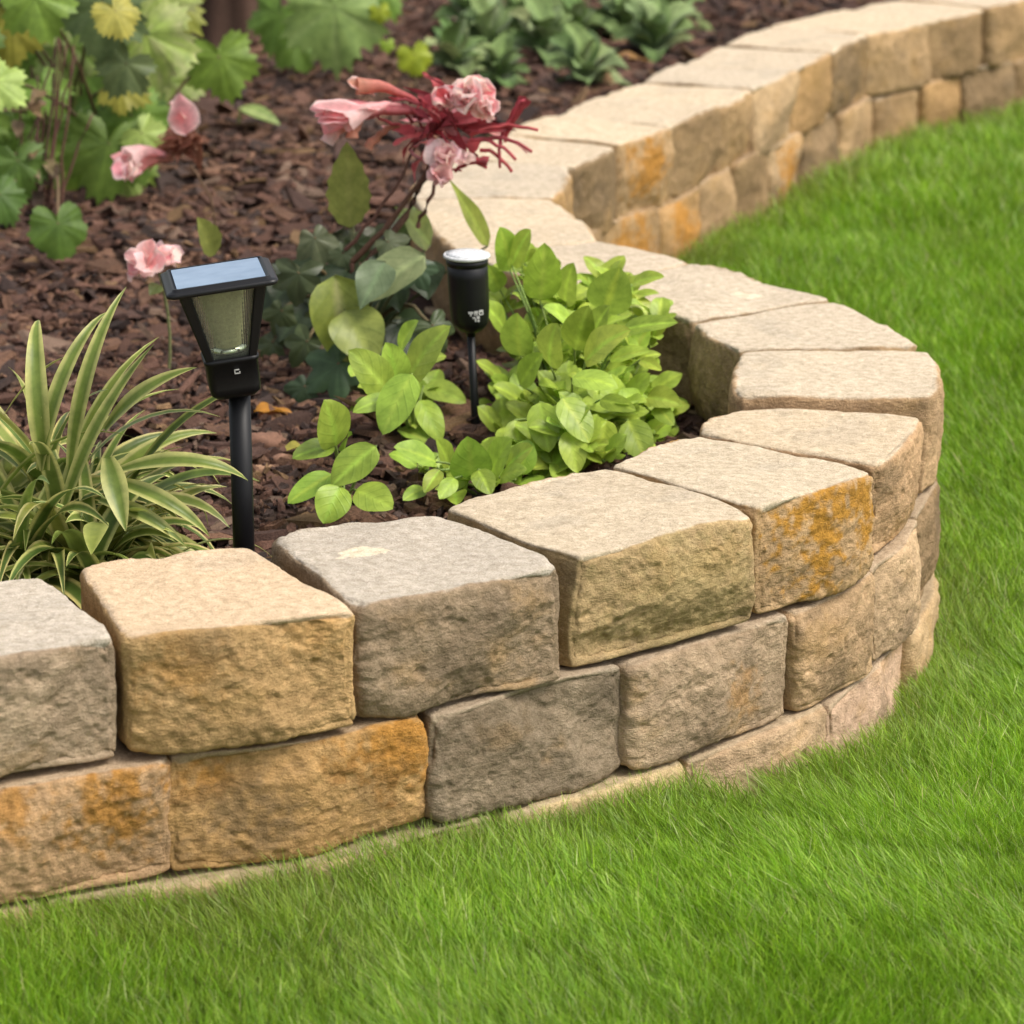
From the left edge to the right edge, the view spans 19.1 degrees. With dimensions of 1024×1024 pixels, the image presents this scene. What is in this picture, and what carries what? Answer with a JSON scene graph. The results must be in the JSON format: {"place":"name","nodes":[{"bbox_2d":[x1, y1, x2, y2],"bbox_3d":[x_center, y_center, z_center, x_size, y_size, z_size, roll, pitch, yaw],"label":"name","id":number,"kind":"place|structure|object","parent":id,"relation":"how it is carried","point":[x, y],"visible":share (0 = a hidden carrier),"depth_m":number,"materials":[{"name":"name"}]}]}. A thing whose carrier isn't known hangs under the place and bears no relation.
{"place":"outdoors","nodes":[
{"label":"outdoors","id":0,"kind":"place"},
{"bbox_2d":[0,0,898,609],"bbox_3d":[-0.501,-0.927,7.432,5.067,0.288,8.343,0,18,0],"label":"bark mulch","id":1,"kind":"object","parent":0,"point":[286,198],"visible":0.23,"depth_m":6.11,"materials":[{"name":"brown wood"}]},
{"bbox_2d":[0,0,261,260],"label":"lobed leaf shrub","id":2,"kind":"object","parent":1,"relation":"on","point":[88,88],"visible":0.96,"depth_m":6.43,"materials":[{"name":"green plant"}]},
{"bbox_2d":[0,288,271,608],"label":"strap leaf plant","id":3,"kind":"object","parent":1,"relation":"on","point":[68,518],"visible":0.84,"depth_m":4.14,"materials":[{"name":"green plant"}]},
{"bbox_2d":[110,92,216,225],"bbox_3d":[-0.685,-0.667,6.050,0.227,0.352,0.131,-5,19,-15],"label":"withered flower","id":4,"kind":"object","parent":1,"relation":"on","point":[131,163],"visible":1,"depth_m":6.02,"materials":[{"name":"pink plant"}]},
{"bbox_2d":[124,217,221,368],"bbox_3d":[-0.562,-0.366,5.278,0.107,0.260,0.240,17,24,41],"label":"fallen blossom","id":5,"kind":"object","parent":1,"relation":"on","point":[145,258],"visible":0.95,"depth_m":5.22,"materials":[{"name":"pink plant"}]},
{"bbox_2d":[160,256,277,551],"bbox_3d":[-0.395,-0.065,4.183,0.150,0.558,0.150,-3,18,-9],"label":"solar lantern","id":6,"kind":"object","parent":1,"relation":"on","point":[222,303],"visible":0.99,"depth_m":4.10,"materials":[{"name":"black plastic"}]},
{"bbox_2d":[190,0,287,47],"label":"tree trunk","id":7,"kind":"object","parent":1,"relation":"on","point":[221,18],"visible":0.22,"depth_m":8.29,"materials":[{"name":"brown plant"}]},
{"bbox_2d":[237,104,279,125],"bbox_3d":[-0.601,-0.901,7.143,0.120,0.102,0.049,5,19,16],"label":"pale sprout","id":8,"kind":"object","parent":1,"relation":"on","point":[259,111],"visible":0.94,"depth_m":7.14,"materials":[{"name":"green plant"}]},
{"bbox_2d":[256,464,274,471],"bbox_3d":[-0.390,-0.062,4.760,0.049,0.023,0.029,0,18,0],"label":"pebble","id":9,"kind":"object","parent":1,"relation":"on","point":[261,467],"visible":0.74,"depth_m":4.75,"materials":[{"name":"stone"}]},
{"bbox_2d":[252,432,286,448],"bbox_3d":[-0.402,-0.110,4.905,0.080,0.037,0.048,0,18,0],"label":"pebble","id":10,"kind":"object","parent":1,"relation":"on","point":[271,439],"visible":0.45,"depth_m":4.89,"materials":[{"name":"stone"}]},
{"bbox_2d":[254,402,291,413],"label":"fallen leaf","id":11,"kind":"object","parent":1,"relation":"on","point":[262,407],"visible":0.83,"depth_m":5.04,"materials":[{"name":"orange plant"}]},
{"bbox_2d":[270,134,282,139],"bbox_3d":[-0.530,-0.855,7.037,0.061,0.036,0.042,0,18,0],"label":"pebble","id":12,"kind":"object","parent":1,"relation":"on","point":[276,137],"visible":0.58,"depth_m":7.03,"materials":[{"name":"stone"}]},
{"bbox_2d":[270,453,292,465],"bbox_3d":[-0.364,-0.080,4.826,0.043,0.027,0.031,0,18,0],"label":"pebble","id":13,"kind":"object","parent":1,"relation":"on","point":[275,458],"visible":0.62,"depth_m":4.82,"materials":[{"name":"stone"}]},
{"bbox_2d":[285,441,299,450],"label":"fallen leaf","id":14,"kind":"object","parent":1,"relation":"on","point":[292,445],"visible":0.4,"depth_m":4.84,"materials":[{"name":"yellow plant"}]},
{"bbox_2d":[246,0,402,81],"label":"leaf plant","id":15,"kind":"object","parent":1,"relation":"on","point":[336,36],"visible":1,"depth_m":7.61,"materials":[{"name":"green plant"}]},
{"bbox_2d":[288,399,393,523],"bbox_3d":[-0.261,-0.057,4.468,0.126,0.191,0.192,-8,20,-24],"label":"seedling","id":16,"kind":"object","parent":1,"relation":"on","point":[353,464],"visible":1,"depth_m":4.46,"materials":[{"name":"green plant"}]},
{"bbox_2d":[258,142,490,403],"bbox_3d":[-0.240,-0.379,5.328,0.401,0.513,0.499,-5,19,-15],"label":"dark leaf plant","id":17,"kind":"object","parent":1,"relation":"on","point":[320,316],"visible":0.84,"depth_m":5.29,"materials":[{"name":"green plant"}]},
{"bbox_2d":[348,320,465,443],"bbox_3d":[-0.168,-0.200,4.828,0.185,0.242,0.514,0,18,0],"label":"leafy plant","id":18,"kind":"object","parent":1,"relation":"on","point":[396,384],"visible":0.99,"depth_m":4.71,"materials":[{"name":"green plant"}]},
{"bbox_2d":[396,40,432,84],"bbox_3d":[-0.244,-1.107,7.640,0.080,0.149,0.058,-16,24,-40],"label":"yellow green sprout","id":19,"kind":"object","parent":1,"relation":"on","point":[416,60],"visible":0.94,"depth_m":7.62,"materials":[{"name":"green plant"}]},
{"bbox_2d":[310,71,537,273],"bbox_3d":[-0.151,-0.513,5.339,0.393,0.520,0.172,0,18,0],"label":"pink flower","id":20,"kind":"object","parent":1,"relation":"on","point":[474,102],"visible":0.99,"depth_m":5.27,"materials":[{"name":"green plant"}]},
{"bbox_2d":[431,0,473,26],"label":"woolly plant","id":21,"kind":"object","parent":1,"relation":"on","point":[449,10],"visible":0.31,"depth_m":8.49,"materials":[{"name":"green plant"}]},
{"bbox_2d":[424,14,486,77],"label":"woolly plant","id":22,"kind":"object","parent":1,"relation":"on","point":[455,43],"visible":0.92,"depth_m":7.87,"materials":[{"name":"green plant"}]},
{"bbox_2d":[443,248,489,423],"bbox_3d":[-0.072,-0.235,4.930,0.076,0.380,0.076,0,18,0],"label":"solar spotlight","id":23,"kind":"object","parent":1,"relation":"on","point":[468,280],"visible":0.97,"depth_m":4.87,"materials":[{"name":"black plastic"}]},
{"bbox_2d":[459,0,516,46],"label":"woolly plant","id":24,"kind":"object","parent":1,"relation":"on","point":[490,20],"visible":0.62,"depth_m":8.22,"materials":[{"name":"green plant"}]},
{"bbox_2d":[389,436,590,504],"bbox_3d":[-0.028,-0.077,4.630,0.322,0.130,0.236,-5,19,-16],"label":"leafy plant","id":25,"kind":"object","parent":1,"relation":"on","point":[483,464],"visible":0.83,"depth_m":4.57,"materials":[{"name":"green plant"}]},
{"bbox_2d":[470,32,531,86],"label":"woolly plant","id":26,"kind":"object","parent":1,"relation":"on","point":[500,55],"visible":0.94,"depth_m":7.64,"materials":[{"name":"green plant"}]},
{"bbox_2d":[504,0,526,30],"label":"woolly plant","id":27,"kind":"object","parent":1,"relation":"on","point":[515,23],"visible":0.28,"depth_m":8.40,"materials":[{"name":"green plant"}]},
{"bbox_2d":[508,0,572,70],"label":"woolly plant","id":28,"kind":"object","parent":1,"relation":"on","point":[541,21],"visible":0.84,"depth_m":8.01,"materials":[{"name":"green plant"}]},
{"bbox_2d":[476,227,689,477],"bbox_3d":[0.114,-0.254,4.888,0.350,0.332,0.674,0,18,0],"label":"broad leaf plant","id":29,"kind":"object","parent":1,"relation":"on","point":[600,395],"visible":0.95,"depth_m":4.82,"materials":[{"name":"green plant"}]},
{"bbox_2d":[549,0,617,34],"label":"woolly plant","id":30,"kind":"object","parent":1,"relation":"on","point":[586,18],"visible":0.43,"depth_m":8.32,"materials":[{"name":"green plant"}]},
{"bbox_2d":[545,21,631,85],"bbox_3d":[0.198,-1.141,7.644,0.182,0.175,0.232,-15,23,-38],"label":"woolly plant","id":31,"kind":"object","parent":1,"relation":"on","point":[582,48],"visible":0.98,"depth_m":7.64,"materials":[{"name":"green plant"}]},
{"bbox_2d":[594,0,651,26],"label":"woolly plant","id":32,"kind":"object","parent":1,"relation":"on","point":[618,12],"visible":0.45,"depth_m":8.37,"materials":[{"name":"green plant"}]},
{"bbox_2d":[617,51,653,62],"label":"fallen leaf","id":33,"kind":"object","parent":1,"relation":"on","point":[631,55],"visible":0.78,"depth_m":8.04,"materials":[{"name":"orange plant"}]},
{"bbox_2d":[610,0,700,61],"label":"woolly plant","id":34,"kind":"object","parent":1,"relation":"on","point":[662,23],"visible":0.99,"depth_m":8.13,"materials":[{"name":"green plant"}]},
{"bbox_2d":[666,0,712,31],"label":"woolly plant","id":35,"kind":"object","parent":1,"relation":"on","point":[704,25],"visible":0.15,"depth_m":8.45,"materials":[{"name":"green plant"}]},
{"bbox_2d":[0,96,1023,1023],"bbox_3d":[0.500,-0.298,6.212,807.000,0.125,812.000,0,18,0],"label":"lawn","id":36,"kind":"structure","parent":0,"point":[931,232],"depth_m":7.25,"materials":[{"name":"plant"}]},
{"bbox_2d":[0,0,1023,931],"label":"retaining wall","id":37,"kind":"structure","parent":36,"relation":"on","point":[748,576],"depth_m":4.01,"materials":[{"name":"stone"}]}
]}

